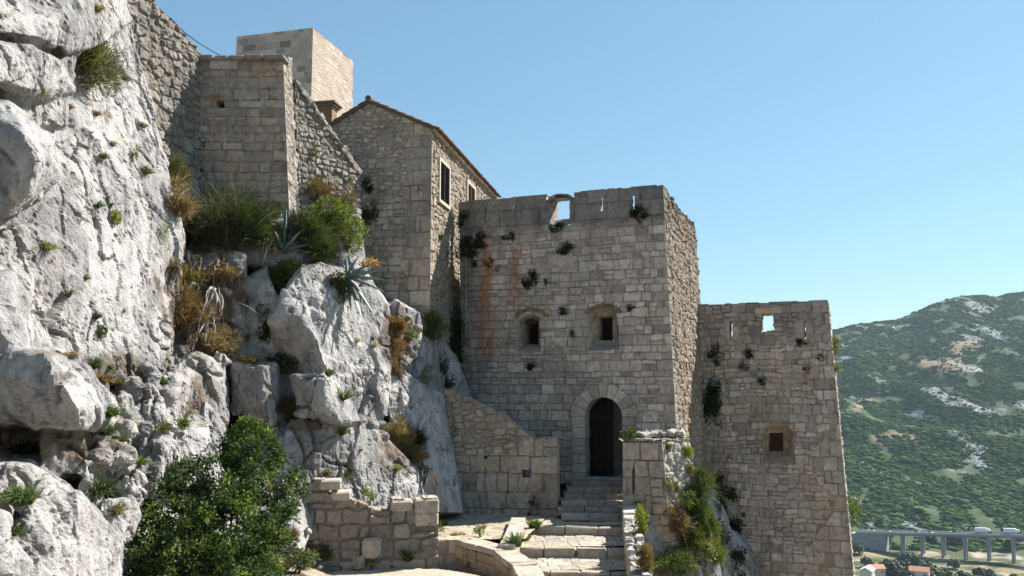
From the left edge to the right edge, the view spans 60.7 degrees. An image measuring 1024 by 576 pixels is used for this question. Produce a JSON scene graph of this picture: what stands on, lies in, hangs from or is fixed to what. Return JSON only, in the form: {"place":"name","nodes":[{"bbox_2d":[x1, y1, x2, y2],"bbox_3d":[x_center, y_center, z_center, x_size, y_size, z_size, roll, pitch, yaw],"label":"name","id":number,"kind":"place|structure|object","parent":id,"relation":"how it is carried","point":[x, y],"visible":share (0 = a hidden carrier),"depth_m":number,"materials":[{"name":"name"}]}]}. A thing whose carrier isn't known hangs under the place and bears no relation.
{"place":"outdoors","nodes":[
{"label":"outdoors","id":0,"kind":"place"},
{"bbox_2d":[0,0,471,575],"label":"cliff","id":1,"kind":"structure","parent":0,"point":[60,178],"depth_m":18.70,"materials":[{"name":"stone"}]},
{"bbox_2d":[2,438,39,457],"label":"grass tuft","id":2,"kind":"object","parent":1,"relation":"on","point":[21,449],"visible":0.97,"depth_m":15.47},
{"bbox_2d":[0,480,50,505],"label":"grass tuft","id":3,"kind":"object","parent":1,"relation":"on","point":[19,496],"visible":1,"depth_m":11.25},
{"bbox_2d":[75,468,127,505],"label":"grass tuft","id":4,"kind":"object","parent":1,"relation":"on","point":[101,487],"visible":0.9,"depth_m":14.85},
{"bbox_2d":[98,421,124,437],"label":"grass tuft","id":5,"kind":"object","parent":1,"relation":"on","point":[110,431],"visible":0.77,"depth_m":15.05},
{"bbox_2d":[104,403,123,418],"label":"grass tuft","id":6,"kind":"object","parent":1,"relation":"on","point":[112,411],"visible":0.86,"depth_m":15.02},
{"bbox_2d":[74,31,155,96],"bbox_3d":[-9.320,-5.147,19.372,2.344,1.880,2.540,0,-7,0],"label":"shrub","id":7,"kind":"object","parent":1,"relation":"on","point":[92,61],"visible":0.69,"depth_m":19.35,"materials":[{"name":"green plant"}]},
{"bbox_2d":[103,498,135,516],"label":"grass tuft","id":8,"kind":"object","parent":1,"relation":"on","point":[116,511],"visible":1,"depth_m":14.70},
{"bbox_2d":[128,0,203,193],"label":"rubble wall","id":9,"kind":"structure","parent":1,"relation":"on","point":[168,52],"depth_m":24.51,"materials":[{"name":"stone"}]},
{"bbox_2d":[170,259,184,288],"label":"dead agave","id":10,"kind":"object","parent":1,"relation":"on","point":[179,265],"visible":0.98,"depth_m":20.92,"materials":[{"name":"beige plant"}]},
{"bbox_2d":[168,151,197,188],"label":"shrub","id":11,"kind":"object","parent":1,"relation":"on","point":[173,167],"visible":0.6,"depth_m":23.93,"materials":[{"name":"green plant"}]},
{"bbox_2d":[163,173,213,226],"bbox_3d":[-8.061,-2.142,21.521,1.669,1.485,1.276,3,-7,-25],"label":"shrub","id":12,"kind":"object","parent":1,"relation":"on","point":[186,205],"visible":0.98,"depth_m":21.55,"materials":[{"name":"brown plant"}]},
{"bbox_2d":[173,276,215,344],"bbox_3d":[-8.122,0.557,21.829,1.932,1.857,2.342,1,-7,-10],"label":"shrub","id":13,"kind":"object","parent":1,"relation":"on","point":[186,314],"visible":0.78,"depth_m":21.86,"materials":[{"name":"brown plant"}]},
{"bbox_2d":[188,254,205,276],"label":"dead agave","id":14,"kind":"object","parent":1,"relation":"on","point":[196,261],"visible":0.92,"depth_m":22.93,"materials":[{"name":"grey plant"}]},
{"bbox_2d":[182,193,218,252],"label":"shrub","id":15,"kind":"object","parent":1,"relation":"on","point":[196,241],"visible":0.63,"depth_m":23.72,"materials":[{"name":"green plant"}]},
{"bbox_2d":[180,256,222,297],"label":"shrub","id":16,"kind":"object","parent":1,"relation":"on","point":[186,271],"visible":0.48,"depth_m":22.57,"materials":[{"name":"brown plant"}]},
{"bbox_2d":[187,310,215,352],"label":"dead agave","id":17,"kind":"object","parent":1,"relation":"on","point":[201,328],"visible":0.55,"depth_m":22.01,"materials":[{"name":"beige plant"}]},
{"bbox_2d":[198,286,223,330],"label":"dead agave","id":18,"kind":"object","parent":1,"relation":"on","point":[214,294],"visible":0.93,"depth_m":22.23,"materials":[{"name":"beige plant"}]},
{"bbox_2d":[122,415,311,575],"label":"leafy shrub","id":19,"kind":"object","parent":1,"relation":"on","point":[229,551],"visible":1,"depth_m":16.10,"materials":[{"name":"green plant"}]},
{"bbox_2d":[207,259,227,283],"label":"dead agave","id":20,"kind":"object","parent":1,"relation":"on","point":[212,266],"visible":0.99,"depth_m":22.84,"materials":[{"name":"beige plant"}]},
{"bbox_2d":[189,320,248,369],"bbox_3d":[-7.425,1.445,22.163,1.826,1.426,1.891,0,-7,0],"label":"shrub","id":21,"kind":"object","parent":1,"relation":"on","point":[218,344],"visible":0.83,"depth_m":22.30,"materials":[{"name":"brown plant"}]},
{"bbox_2d":[205,258,241,281],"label":"shrub","id":22,"kind":"object","parent":1,"relation":"on","point":[229,273],"visible":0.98,"depth_m":22.95,"materials":[{"name":"brown plant"}]},
{"bbox_2d":[175,166,290,250],"bbox_3d":[-7.968,-2.290,23.999,3.706,2.603,3.555,3,-7,-25],"label":"shrub","id":23,"kind":"object","parent":1,"relation":"on","point":[224,211],"visible":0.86,"depth_m":23.87,"materials":[{"name":"green plant"}]},
{"bbox_2d":[233,353,261,363],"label":"grass tuft","id":24,"kind":"object","parent":1,"relation":"on","point":[253,359],"visible":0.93,"depth_m":22.11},
{"bbox_2d":[199,54,299,217],"bbox_3d":[-7.770,-4.102,26.084,3.005,6.266,1.378,0,-7,0],"label":"stone bastion","id":25,"kind":"object","parent":1,"relation":"on","point":[247,115],"visible":0.71,"depth_m":25.72,"materials":[{"name":"stone"}]},
{"bbox_2d":[224,197,284,248],"bbox_3d":[-7.004,-1.778,23.931,2.566,1.805,2.341,0,-7,0],"label":"shrub","id":26,"kind":"object","parent":1,"relation":"on","point":[264,230],"visible":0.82,"depth_m":24.08,"materials":[{"name":"green plant"}]},
{"bbox_2d":[254,303,270,343],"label":"wall plant","id":27,"kind":"object","parent":1,"relation":"attached to","point":[266,330],"depth_m":23.35,"materials":[{"name":"green plant"}]},
{"bbox_2d":[259,237,276,265],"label":"dead agave","id":28,"kind":"object","parent":1,"relation":"on","point":[266,249],"visible":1,"depth_m":24.05,"materials":[{"name":"grey plant"}]},
{"bbox_2d":[263,352,299,374],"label":"wall plant","id":29,"kind":"object","parent":1,"relation":"attached to","point":[289,362],"depth_m":23.04,"materials":[{"name":"green plant"}]},
{"bbox_2d":[271,268,291,294],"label":"wall plant","id":30,"kind":"object","parent":1,"relation":"attached to","point":[279,284],"depth_m":24.08,"materials":[{"name":"green plant"}]},
{"bbox_2d":[261,210,308,252],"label":"agave","id":31,"kind":"object","parent":1,"relation":"on","point":[284,247],"visible":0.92,"depth_m":24.40,"materials":[{"name":"green plant"}]},
{"bbox_2d":[260,256,310,283],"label":"shrub","id":32,"kind":"object","parent":1,"relation":"on","point":[294,265],"visible":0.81,"depth_m":24.08,"materials":[{"name":"green plant"}]},
{"bbox_2d":[276,394,297,425],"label":"shrub","id":33,"kind":"object","parent":1,"relation":"on","point":[288,404],"visible":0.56,"depth_m":22.73,"materials":[{"name":"green plant"}]},
{"bbox_2d":[236,28,352,196],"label":"square keep","id":34,"kind":"structure","parent":1,"relation":"on","point":[322,68],"depth_m":63.48,"materials":[{"name":"stone"}]},
{"bbox_2d":[276,196,364,255],"bbox_3d":[-5.464,-1.746,24.556,2.798,1.881,2.888,0,-7,0],"label":"shrub","id":35,"kind":"object","parent":1,"relation":"on","point":[313,229],"visible":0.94,"depth_m":24.54,"materials":[{"name":"green plant"}]},
{"bbox_2d":[295,231,349,265],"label":"shrub","id":36,"kind":"object","parent":1,"relation":"on","point":[329,257],"visible":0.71,"depth_m":24.68,"materials":[{"name":"green plant"}]},
{"bbox_2d":[292,79,362,215],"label":"curtain wall","id":37,"kind":"structure","parent":1,"relation":"on","point":[335,161],"depth_m":27.36,"materials":[{"name":"stone"}]},
{"bbox_2d":[304,168,350,210],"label":"shrub","id":38,"kind":"object","parent":1,"relation":"on","point":[320,189],"visible":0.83,"depth_m":26.74,"materials":[{"name":"brown plant"}]},
{"bbox_2d":[306,193,354,232],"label":"shrub","id":39,"kind":"object","parent":1,"relation":"on","point":[334,215],"visible":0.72,"depth_m":25.42,"materials":[{"name":"green plant"}]},
{"bbox_2d":[327,269,351,303],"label":"wall plant","id":40,"kind":"object","parent":1,"relation":"attached to","point":[341,282],"depth_m":24.20,"materials":[{"name":"green plant"}]},
{"bbox_2d":[335,383,358,400],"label":"grass tuft","id":41,"kind":"object","parent":1,"relation":"on","point":[345,396],"visible":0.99,"depth_m":22.49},
{"bbox_2d":[336,214,369,252],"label":"shrub","id":42,"kind":"object","parent":1,"relation":"on","point":[351,230],"visible":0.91,"depth_m":25.48,"materials":[{"name":"green plant"}]},
{"bbox_2d":[340,183,369,211],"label":"shrub","id":43,"kind":"object","parent":1,"relation":"on","point":[353,196],"visible":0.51,"depth_m":27.74,"materials":[{"name":"brown plant"}]},
{"bbox_2d":[335,256,387,323],"bbox_3d":[-4.123,0.089,24.493,1.550,2.001,0.918,0,-7,0],"label":"agave","id":44,"kind":"object","parent":1,"relation":"on","point":[355,275],"visible":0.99,"depth_m":24.46,"materials":[{"name":"green plant"}]},
{"bbox_2d":[360,481,376,505],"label":"shrub","id":45,"kind":"object","parent":1,"relation":"on","point":[366,492],"visible":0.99,"depth_m":22.31,"materials":[{"name":"green plant"}]},
{"bbox_2d":[386,328,406,366],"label":"shrub","id":46,"kind":"object","parent":1,"relation":"on","point":[394,346],"visible":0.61,"depth_m":25.66,"materials":[{"name":"brown plant"}]},
{"bbox_2d":[387,314,408,334],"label":"shrub","id":47,"kind":"object","parent":1,"relation":"on","point":[398,325],"visible":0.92,"depth_m":25.89,"materials":[{"name":"brown plant"}]},
{"bbox_2d":[379,410,426,450],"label":"shrub","id":48,"kind":"object","parent":1,"relation":"on","point":[402,431],"visible":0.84,"depth_m":24.88,"materials":[{"name":"brown plant"}]},
{"bbox_2d":[403,429,429,450],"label":"shrub","id":49,"kind":"object","parent":1,"relation":"on","point":[420,438],"visible":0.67,"depth_m":25.37,"materials":[{"name":"green plant"}]},
{"bbox_2d":[402,443,436,464],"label":"shrub","id":50,"kind":"object","parent":1,"relation":"on","point":[413,452],"visible":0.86,"depth_m":24.94,"materials":[{"name":"brown plant"}]},
{"bbox_2d":[417,462,437,494],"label":"dead agave","id":51,"kind":"object","parent":1,"relation":"on","point":[423,468],"visible":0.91,"depth_m":24.54,"materials":[{"name":"grey plant"}]},
{"bbox_2d":[418,362,438,385],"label":"shrub","id":52,"kind":"object","parent":1,"relation":"on","point":[425,377],"visible":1,"depth_m":26.73,"materials":[{"name":"green plant"}]},
{"bbox_2d":[420,308,453,341],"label":"shrub","id":53,"kind":"object","parent":1,"relation":"on","point":[433,322],"visible":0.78,"depth_m":28.49,"materials":[{"name":"green plant"}]},
{"bbox_2d":[439,352,455,388],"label":"wall plant","id":54,"kind":"object","parent":1,"relation":"attached to","point":[450,384],"depth_m":28.99,"materials":[{"name":"green plant"}]},
{"bbox_2d":[123,516,624,575],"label":"ground","id":55,"kind":"structure","parent":0,"point":[324,571],"depth_m":21.19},
{"bbox_2d":[286,545,321,573],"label":"shrub","id":56,"kind":"object","parent":55,"relation":"on","point":[304,565],"visible":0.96,"depth_m":19.85,"materials":[{"name":"green plant"}]},
{"bbox_2d":[316,544,333,560],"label":"shrub","id":57,"kind":"object","parent":55,"relation":"on","point":[328,554],"visible":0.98,"depth_m":21.34,"materials":[{"name":"green plant"}]},
{"bbox_2d":[299,477,438,570],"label":"dry stone wall","id":58,"kind":"structure","parent":55,"relation":"on","point":[345,522],"depth_m":21.69,"materials":[{"name":"stone"}]},
{"bbox_2d":[362,537,381,558],"bbox_3d":[-3.450,6.413,21.626,0.387,0.497,0.466,-3,-7,21],"label":"loose stone","id":59,"kind":"object","parent":58,"relation":"in","point":[371,547],"visible":1,"depth_m":21.45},
{"bbox_2d":[313,95,501,364],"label":"stone house","id":60,"kind":"structure","parent":55,"relation":"on","point":[425,178],"depth_m":30.08,"materials":[{"name":"stone"}]},
{"bbox_2d":[361,200,379,225],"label":"wall plant","id":61,"kind":"object","parent":60,"relation":"attached to","point":[365,215],"depth_m":29.92,"materials":[{"name":"green plant"}]},
{"bbox_2d":[437,156,450,210],"bbox_3d":[-2.505,-3.728,31.387,0.261,1.634,1.525,-1,-7,10],"label":"window frame","id":62,"kind":"structure","parent":60,"relation":"in","point":[444,183],"depth_m":31.34,"materials":[{"name":"stone"}]},
{"bbox_2d":[466,179,475,201],"bbox_3d":[-1.746,-3.490,35.521,0.261,1.546,1.498,-1,-7,10],"label":"window frame","id":63,"kind":"structure","parent":60,"relation":"in","point":[470,188],"depth_m":35.41,"materials":[{"name":"stone"}]},
{"bbox_2d":[438,535,472,569],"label":"terrace wall","id":64,"kind":"structure","parent":55,"relation":"on","point":[447,557],"depth_m":22.13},
{"bbox_2d":[455,537,543,575],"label":"kerb wall","id":65,"kind":"structure","parent":55,"relation":"on","point":[487,558],"depth_m":21.38,"materials":[{"name":"stone"}]},
{"bbox_2d":[498,517,525,551],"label":"kerb wall","id":66,"kind":"structure","parent":55,"relation":"on","point":[516,524],"depth_m":23.29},
{"bbox_2d":[500,528,525,546],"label":"grass tuft","id":67,"kind":"object","parent":66,"relation":"on","point":[517,540],"visible":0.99,"depth_m":21.65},
{"bbox_2d":[520,478,625,575],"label":"stone steps","id":68,"kind":"structure","parent":55,"relation":"on","point":[584,505],"depth_m":24.37,"materials":[{"name":"stone"}]},
{"bbox_2d":[458,185,706,496],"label":"gate tower","id":69,"kind":"structure","parent":55,"relation":"on","point":[600,381],"depth_m":30.29,"materials":[{"name":"beige stone"}]},
{"bbox_2d":[448,304,468,368],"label":"wall plant","id":70,"kind":"object","parent":69,"relation":"attached to","point":[456,330],"depth_m":31.70,"materials":[{"name":"green plant"}]},
{"bbox_2d":[454,234,478,260],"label":"wall plant","id":71,"kind":"object","parent":69,"relation":"attached to","point":[466,241],"depth_m":31.85,"materials":[{"name":"green plant"}]},
{"bbox_2d":[473,230,488,249],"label":"wall plant","id":72,"kind":"object","parent":69,"relation":"attached to","point":[477,242],"depth_m":31.76,"materials":[{"name":"green plant"}]},
{"bbox_2d":[521,268,538,289],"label":"wall plant","id":73,"kind":"object","parent":69,"relation":"attached to","point":[530,282],"depth_m":30.88,"materials":[{"name":"green plant"}]},
{"bbox_2d":[589,398,613,476],"bbox_3d":[3.063,5.454,29.862,0.870,3.415,0.113,-3,-7,21],"label":"door leaf","id":74,"kind":"structure","parent":69,"relation":"in","point":[601,417],"depth_m":29.88,"materials":[{"name":"brown wood"}]},
{"bbox_2d":[628,204,648,225],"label":"wall plant","id":75,"kind":"object","parent":69,"relation":"attached to","point":[635,211],"depth_m":29.71,"materials":[{"name":"green plant"}]},
{"bbox_2d":[621,504,651,575],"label":"parapet","id":76,"kind":"structure","parent":55,"relation":"on","point":[633,540],"depth_m":21.12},
{"bbox_2d":[633,503,649,535],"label":"shrub","id":77,"kind":"object","parent":76,"relation":"on","point":[639,517],"visible":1,"depth_m":21.67,"materials":[{"name":"green plant"}]},
{"bbox_2d":[633,542,660,572],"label":"shrub","id":78,"kind":"object","parent":76,"relation":"on","point":[646,556],"visible":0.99,"depth_m":17.94,"materials":[{"name":"brown plant"}]},
{"bbox_2d":[618,428,699,575],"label":"stone pier","id":79,"kind":"structure","parent":55,"relation":"on","point":[651,464],"depth_m":26.02,"materials":[{"name":"stone"}]},
{"bbox_2d":[619,426,637,441],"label":"shrub","id":80,"kind":"object","parent":79,"relation":"on","point":[628,432],"visible":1,"depth_m":26.25,"materials":[{"name":"green plant"}]},
{"bbox_2d":[643,472,761,575],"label":"rock outcrop","id":81,"kind":"object","parent":55,"relation":"on","point":[750,566],"visible":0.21,"depth_m":30.55,"materials":[{"name":"stone"}]},
{"bbox_2d":[652,553,685,573],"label":"shrub","id":82,"kind":"object","parent":81,"relation":"on","point":[667,560],"visible":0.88,"depth_m":24.72,"materials":[{"name":"green plant"}]},
{"bbox_2d":[653,504,698,546],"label":"shrub","id":83,"kind":"object","parent":81,"relation":"on","point":[680,520],"visible":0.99,"depth_m":25.43,"materials":[{"name":"brown plant"}]},
{"bbox_2d":[652,543,704,575],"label":"shrub","id":84,"kind":"object","parent":81,"relation":"on","point":[688,560],"visible":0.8,"depth_m":25.02,"materials":[{"name":"green plant"}]},
{"bbox_2d":[669,489,700,510],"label":"shrub","id":85,"kind":"object","parent":81,"relation":"on","point":[688,500],"visible":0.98,"depth_m":25.77,"materials":[{"name":"green plant"}]},
{"bbox_2d":[671,521,712,554],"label":"shrub","id":86,"kind":"object","parent":81,"relation":"on","point":[694,534],"visible":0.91,"depth_m":25.53,"materials":[{"name":"green plant"}]},
{"bbox_2d":[685,491,722,524],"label":"shrub","id":87,"kind":"object","parent":81,"relation":"on","point":[698,510],"visible":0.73,"depth_m":26.04,"materials":[{"name":"green plant"}]},
{"bbox_2d":[691,536,718,565],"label":"shrub","id":88,"kind":"object","parent":81,"relation":"on","point":[708,549],"visible":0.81,"depth_m":25.66,"materials":[{"name":"green plant"}]},
{"bbox_2d":[683,462,731,509],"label":"shrub","id":89,"kind":"object","parent":81,"relation":"on","point":[700,486],"visible":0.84,"depth_m":26.39,"materials":[{"name":"green plant"}]},
{"bbox_2d":[695,505,722,554],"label":"shrub","id":90,"kind":"object","parent":81,"relation":"on","point":[708,527],"visible":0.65,"depth_m":26.17,"materials":[{"name":"green plant"}]},
{"bbox_2d":[704,536,734,566],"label":"shrub","id":91,"kind":"object","parent":81,"relation":"on","point":[720,556],"visible":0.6,"depth_m":26.17,"materials":[{"name":"green plant"}]},
{"bbox_2d":[711,517,731,549],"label":"wall plant","id":92,"kind":"object","parent":81,"relation":"on","point":[722,536],"depth_m":30.57,"materials":[{"name":"green plant"}]},
{"bbox_2d":[719,485,740,515],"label":"wall plant","id":93,"kind":"object","parent":81,"relation":"on","point":[730,492],"depth_m":32.95,"materials":[{"name":"green plant"}]},
{"bbox_2d":[729,545,748,575],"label":"wall plant","id":94,"kind":"object","parent":81,"relation":"on","point":[741,556],"depth_m":30.69,"materials":[{"name":"green plant"}]},
{"bbox_2d":[698,300,854,575],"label":"side tower","id":95,"kind":"structure","parent":55,"relation":"on","point":[774,450],"depth_m":32.75,"materials":[{"name":"stone"}]},
{"bbox_2d":[702,375,723,426],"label":"wall plant","id":96,"kind":"object","parent":95,"relation":"attached to","point":[710,404],"depth_m":33.65,"materials":[{"name":"green plant"}]},
{"bbox_2d":[846,492,863,524],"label":"shrub","id":97,"kind":"object","parent":95,"relation":"attached to","point":[851,507],"visible":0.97,"depth_m":32.05,"materials":[{"name":"green plant"}]},
{"bbox_2d":[331,568,478,575],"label":"path","id":98,"kind":"structure","parent":0,"point":[404,572],"depth_m":21.13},
{"bbox_2d":[351,555,364,569],"bbox_3d":[-3.793,6.728,21.493,0.324,0.330,0.266,-6,-9,42],"label":"loose stone","id":99,"kind":"object","parent":98,"relation":"on","point":[357,561],"visible":1,"depth_m":21.39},
{"bbox_2d":[438,513,547,538],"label":"terrace","id":100,"kind":"structure","parent":0,"point":[497,525],"depth_m":25.16,"materials":[{"name":"stone"}]},
{"bbox_2d":[433,385,559,517],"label":"barbican wall","id":101,"kind":"structure","parent":100,"relation":"on","point":[497,454],"depth_m":27.08,"materials":[{"name":"stone"}]},
{"bbox_2d":[154,0,1023,338],"label":"sky","id":102,"kind":"structure","parent":0,"point":[865,158],"materials":[{"name":"blue"}]},
{"bbox_2d":[834,292,1023,575],"bbox_3d":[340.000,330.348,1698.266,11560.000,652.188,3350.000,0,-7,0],"label":"hillside","id":103,"kind":"structure","parent":0,"point":[1000,564],"depth_m":980.09,"materials":[{"name":"plant"}]},
{"bbox_2d":[858,565,874,575],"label":"cottage","id":104,"kind":"structure","parent":103,"relation":"on","point":[868,570],"depth_m":539.96,"materials":[{"name":"paint"}]},
{"bbox_2d":[866,564,885,575],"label":"cottage","id":105,"kind":"structure","parent":103,"relation":"on","point":[880,569],"depth_m":559.59,"materials":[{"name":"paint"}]},
{"bbox_2d":[880,560,902,575],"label":"broad tree","id":106,"kind":"object","parent":103,"relation":"on","point":[892,568],"visible":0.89,"depth_m":563.66,"materials":[{"name":"green plant"}]},
{"bbox_2d":[904,555,930,567],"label":"broad tree","id":107,"kind":"object","parent":103,"relation":"on","point":[916,561],"visible":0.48,"depth_m":580.14,"materials":[{"name":"green plant"}]},
{"bbox_2d":[908,565,929,575],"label":"cottage","id":108,"kind":"structure","parent":103,"relation":"on","point":[919,571],"depth_m":550.26,"materials":[{"name":"tile"}]},
{"bbox_2d":[832,291,1023,551],"bbox_3d":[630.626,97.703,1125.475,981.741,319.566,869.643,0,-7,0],"label":"scrub","id":109,"kind":"object","parent":103,"relation":"on","point":[898,509],"visible":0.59,"depth_m":1000.88,"materials":[{"name":"green plant"}]},
{"bbox_2d":[836,299,1023,543],"bbox_3d":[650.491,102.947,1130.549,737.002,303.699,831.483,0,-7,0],"label":"limestone outcrops","id":110,"kind":"object","parent":103,"relation":"on","point":[961,365],"visible":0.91,"depth_m":1085.82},
{"bbox_2d":[851,529,1023,563],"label":"viaduct","id":111,"kind":"object","parent":103,"relation":"on","point":[877,540],"visible":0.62,"depth_m":662.70,"materials":[{"name":"concrete"}]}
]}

